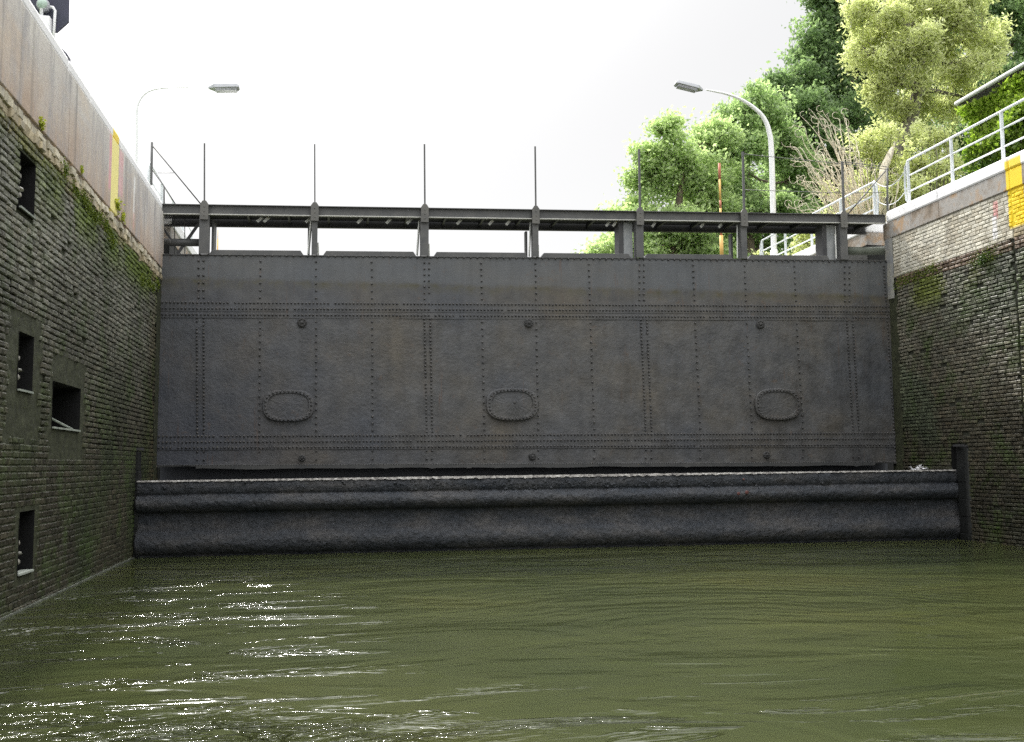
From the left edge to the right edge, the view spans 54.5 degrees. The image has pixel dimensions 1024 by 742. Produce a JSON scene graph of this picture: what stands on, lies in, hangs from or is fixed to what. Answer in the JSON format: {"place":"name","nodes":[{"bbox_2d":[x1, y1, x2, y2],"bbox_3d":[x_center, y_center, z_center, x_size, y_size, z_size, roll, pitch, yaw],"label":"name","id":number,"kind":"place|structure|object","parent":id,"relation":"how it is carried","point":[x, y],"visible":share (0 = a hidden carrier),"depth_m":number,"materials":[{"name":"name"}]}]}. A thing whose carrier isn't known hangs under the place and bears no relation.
{"place":"outdoors","nodes":[
{"label":"outdoors","id":0,"kind":"place"},
{"bbox_2d":[0,0,164,620],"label":"lock wall","id":1,"kind":"structure","parent":0,"point":[80,315],"depth_m":11.35,"materials":[{"name":"brick"}]},
{"bbox_2d":[19,174,23,197],"bbox_3d":[-4.870,-1.754,9.700,0.200,0.333,0.212,1,-5,-10],"label":"recess bollard","id":2,"kind":"object","parent":1,"relation":"on","point":[21,190],"visible":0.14,"depth_m":9.67,"materials":[{"name":"metal"}]},
{"bbox_2d":[39,116,45,130],"bbox_3d":[-4.840,-2.547,10.253,0.105,0.137,0.221,1,-5,-10],"label":"weed","id":3,"kind":"object","parent":1,"relation":"attached to","point":[42,124],"visible":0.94,"depth_m":10.22,"materials":[{"name":"green plant"}]},
{"bbox_2d":[60,157,160,295],"bbox_3d":[-5.535,-1.798,14.079,0.061,0.656,6.679,1,-5,-10],"label":"moss","id":4,"kind":"object","parent":1,"relation":"attached to","point":[99,218],"visible":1,"depth_m":12.72,"materials":[{"name":"green plant"}]},
{"bbox_2d":[115,197,124,214],"bbox_3d":[-5.463,-2.303,13.827,0.149,0.248,0.282,1,-5,-10],"label":"weed","id":5,"kind":"object","parent":1,"relation":"attached to","point":[118,205],"visible":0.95,"depth_m":13.81,"materials":[{"name":"green plant"}]},
{"bbox_2d":[120,210,125,223],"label":"weed","id":6,"kind":"object","parent":1,"relation":"attached to","point":[123,215],"visible":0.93,"depth_m":14.17,"materials":[{"name":"green plant"}]},
{"bbox_2d":[132,448,143,556],"bbox_3d":[-5.844,2.571,15.359,0.200,2.760,0.200,1,-5,-10],"label":"fender post","id":7,"kind":"object","parent":1,"relation":"attached to","point":[138,473],"visible":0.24,"depth_m":15.36,"materials":[{"name":"metal"}]},
{"bbox_2d":[157,219,197,479],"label":"upstream wall","id":8,"kind":"structure","parent":0,"point":[179,233],"depth_m":18.70,"materials":[{"name":"concrete"}]},
{"bbox_2d":[147,162,192,238],"bbox_3d":[-7.200,-3.144,21.078,0.055,0.975,5.764,1,-5,-10],"label":"railing","id":9,"kind":"object","parent":8,"relation":"on","point":[161,188],"visible":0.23,"depth_m":19.58,"materials":[{"name":"white metal"}]},
{"bbox_2d":[150,142,896,479],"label":"lock gate","id":10,"kind":"structure","parent":8,"relation":"attached to","point":[628,356],"depth_m":18.57,"materials":[{"name":"metal"}]},
{"bbox_2d":[0,539,1023,741],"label":"water","id":11,"kind":"structure","parent":0,"point":[894,641],"depth_m":7.58,"materials":[{"name":"green liquid"}]},
{"bbox_2d":[134,470,959,557],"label":"sill beam","id":12,"kind":"structure","parent":11,"relation":"in","point":[183,518],"depth_m":16.38,"materials":[{"name":"grey dark weathered steel"}]},
{"bbox_2d":[909,464,926,469],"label":"litter","id":13,"kind":"object","parent":12,"relation":"on","point":[917,467],"visible":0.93,"depth_m":17.80,"materials":[{"name":"white plastic"}]},
{"bbox_2d":[55,0,1013,256],"label":"sky","id":14,"kind":"structure","parent":0,"point":[481,84],"materials":[{"name":"white"}]},
{"bbox_2d":[718,163,723,254],"bbox_3d":[5.196,-3.958,24.777,0.086,2.488,0.090,1,-5,-10],"label":"marker pole","id":15,"kind":"object","parent":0,"point":[720,210],"visible":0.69,"depth_m":24.79,"materials":[{"name":"orange paint"}]},
{"bbox_2d":[793,222,893,470],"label":"upstream wall","id":16,"kind":"structure","parent":0,"point":[873,237],"depth_m":20.89,"materials":[{"name":"concrete"}]},
{"bbox_2d":[760,181,878,254],"bbox_3d":[7.197,-3.311,23.860,0.055,0.942,5.931,1,-5,-10],"label":"railing","id":17,"kind":"object","parent":16,"relation":"on","point":[874,195],"visible":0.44,"depth_m":22.52,"materials":[{"name":"white metal"}]},
{"bbox_2d":[875,188,906,204],"bbox_3d":[7.804,-3.575,20.488,0.017,0.318,1.252,1,-5,-10],"label":"safety chain","id":18,"kind":"object","parent":17,"relation":"attached to","point":[892,203],"visible":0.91,"depth_m":20.42,"materials":[{"name":"white metal"}]},
{"bbox_2d":[883,150,1023,546],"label":"lock wall","id":19,"kind":"structure","parent":0,"point":[957,339],"depth_m":17.48,"materials":[{"name":"brick"}]},
{"bbox_2d":[893,239,1002,289],"bbox_3d":[7.855,-1.866,18.338,0.050,0.561,3.574,1,-5,-10],"label":"moss","id":20,"kind":"object","parent":19,"relation":"attached to","point":[905,278],"visible":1,"depth_m":18.71,"materials":[{"name":"green plant"}]},
{"bbox_2d":[953,444,972,540],"bbox_3d":[8.031,2.674,17.521,0.280,2.760,0.240,1,-5,-10],"label":"fender post","id":21,"kind":"object","parent":19,"relation":"attached to","point":[963,477],"visible":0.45,"depth_m":17.51,"materials":[{"name":"metal"}]},
{"bbox_2d":[904,98,1023,202],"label":"railing","id":22,"kind":"object","parent":19,"relation":"on","point":[950,140],"visible":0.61,"depth_m":18.38,"materials":[{"name":"white metal"}]},
{"bbox_2d":[873,169,905,186],"bbox_3d":[7.801,-3.959,20.523,0.017,0.307,1.253,1,-5,-10],"label":"safety chain","id":23,"kind":"object","parent":22,"relation":"attached to","point":[892,184],"visible":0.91,"depth_m":20.47,"materials":[{"name":"white metal"}]},
{"bbox_2d":[974,251,991,266],"bbox_3d":[8.046,-1.883,17.051,0.169,0.382,0.445,1,-5,-10],"label":"weed","id":24,"kind":"object","parent":19,"relation":"attached to","point":[981,258],"visible":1,"depth_m":17.04,"materials":[{"name":"green plant"}]},
{"label":"right bank ground","id":25,"kind":"structure","parent":0,"visible":0},
{"bbox_2d":[573,105,760,258],"label":"broadleaf tree","id":26,"kind":"object","parent":25,"relation":"on","point":[689,166],"visible":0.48,"depth_m":35.09,"materials":[{"name":"green plant"}]},
{"bbox_2d":[674,80,777,254],"bbox_3d":[6.076,-5.299,28.123,2.934,5.763,0.334,1,-5,-10],"label":"street lamp","id":27,"kind":"object","parent":25,"relation":"on","point":[686,86],"visible":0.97,"depth_m":28.31,"materials":[{"name":"metal"}]},
{"bbox_2d":[670,78,833,258],"bbox_3d":[9.967,-6.576,40.192,8.339,10.481,5.981,2,-6,-26],"label":"broadleaf tree","id":28,"kind":"object","parent":25,"relation":"on","point":[766,101],"visible":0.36,"depth_m":39.32,"materials":[{"name":"green plant"}]},
{"bbox_2d":[750,206,846,254],"bbox_3d":[8.801,-3.702,29.370,3.615,2.827,1.736,1,-5,-10],"label":"shrub","id":29,"kind":"object","parent":25,"relation":"on","point":[800,238],"visible":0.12,"depth_m":29.39,"materials":[{"name":"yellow plant"}]},
{"bbox_2d":[781,105,900,221],"bbox_3d":[8.964,-4.916,27.101,3.690,4.794,1.691,1,-5,-10],"label":"corkscrew hazel","id":30,"kind":"object","parent":25,"relation":"on","point":[859,207],"visible":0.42,"depth_m":26.92,"materials":[{"name":"beige plant"}]},
{"bbox_2d":[818,118,913,214],"bbox_3d":[10.163,-4.818,28.330,2.529,4.816,2.078,-4,-6,31],"label":"shrub","id":31,"kind":"object","parent":25,"relation":"on","point":[873,148],"visible":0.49,"depth_m":28.23,"materials":[{"name":"green plant"}]},
{"bbox_2d":[749,0,991,241],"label":"broadleaf tree","id":32,"kind":"object","parent":25,"relation":"on","point":[814,76],"visible":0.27,"depth_m":45.82,"materials":[{"name":"green plant"}]},
{"bbox_2d":[877,143,894,220],"bbox_3d":[10.511,-4.456,27.823,0.623,3.967,0.236,1,-5,-10],"label":"dead stump","id":33,"kind":"object","parent":25,"relation":"on","point":[887,159],"visible":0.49,"depth_m":27.83,"materials":[{"name":"beige wood"}]},
{"bbox_2d":[835,0,1016,210],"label":"willow tree","id":34,"kind":"object","parent":25,"relation":"on","point":[926,28],"visible":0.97,"depth_m":30.43,"materials":[{"name":"green plant"}]},
{"bbox_2d":[890,116,967,207],"bbox_3d":[11.797,-4.961,28.412,3.072,5.098,1.852,2,-6,-28],"label":"shrub","id":35,"kind":"object","parent":25,"relation":"on","point":[936,136],"visible":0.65,"depth_m":28.27,"materials":[{"name":"green plant"}]},
{"bbox_2d":[914,0,1023,193],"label":"broadleaf tree","id":36,"kind":"object","parent":25,"relation":"on","point":[1016,40],"visible":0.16,"depth_m":52.77,"materials":[{"name":"green plant"}]},
{"bbox_2d":[954,62,1023,152],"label":"house","id":37,"kind":"structure","parent":25,"relation":"on","point":[981,91],"depth_m":22.05,"materials":[{"name":"tile"}]},
{"bbox_2d":[954,70,1023,173],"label":"ivy","id":38,"kind":"object","parent":37,"relation":"attached to","point":[1010,91],"visible":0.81,"depth_m":22.09,"materials":[{"name":"green plant"}]},
{"label":"left bank ground","id":39,"kind":"structure","parent":0,"visible":0},
{"bbox_2d":[30,0,70,61],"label":"signal board","id":40,"kind":"object","parent":39,"relation":"on","point":[54,14],"visible":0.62,"depth_m":13.04,"materials":[{"name":"black metal"}]},
{"bbox_2d":[135,84,239,164],"bbox_3d":[-8.347,-4.844,25.484,2.552,5.251,0.334,1,-5,-10],"label":"street lamp","id":41,"kind":"object","parent":39,"relation":"on","point":[225,88],"visible":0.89,"depth_m":25.70,"materials":[{"name":"metal"}]}
]}

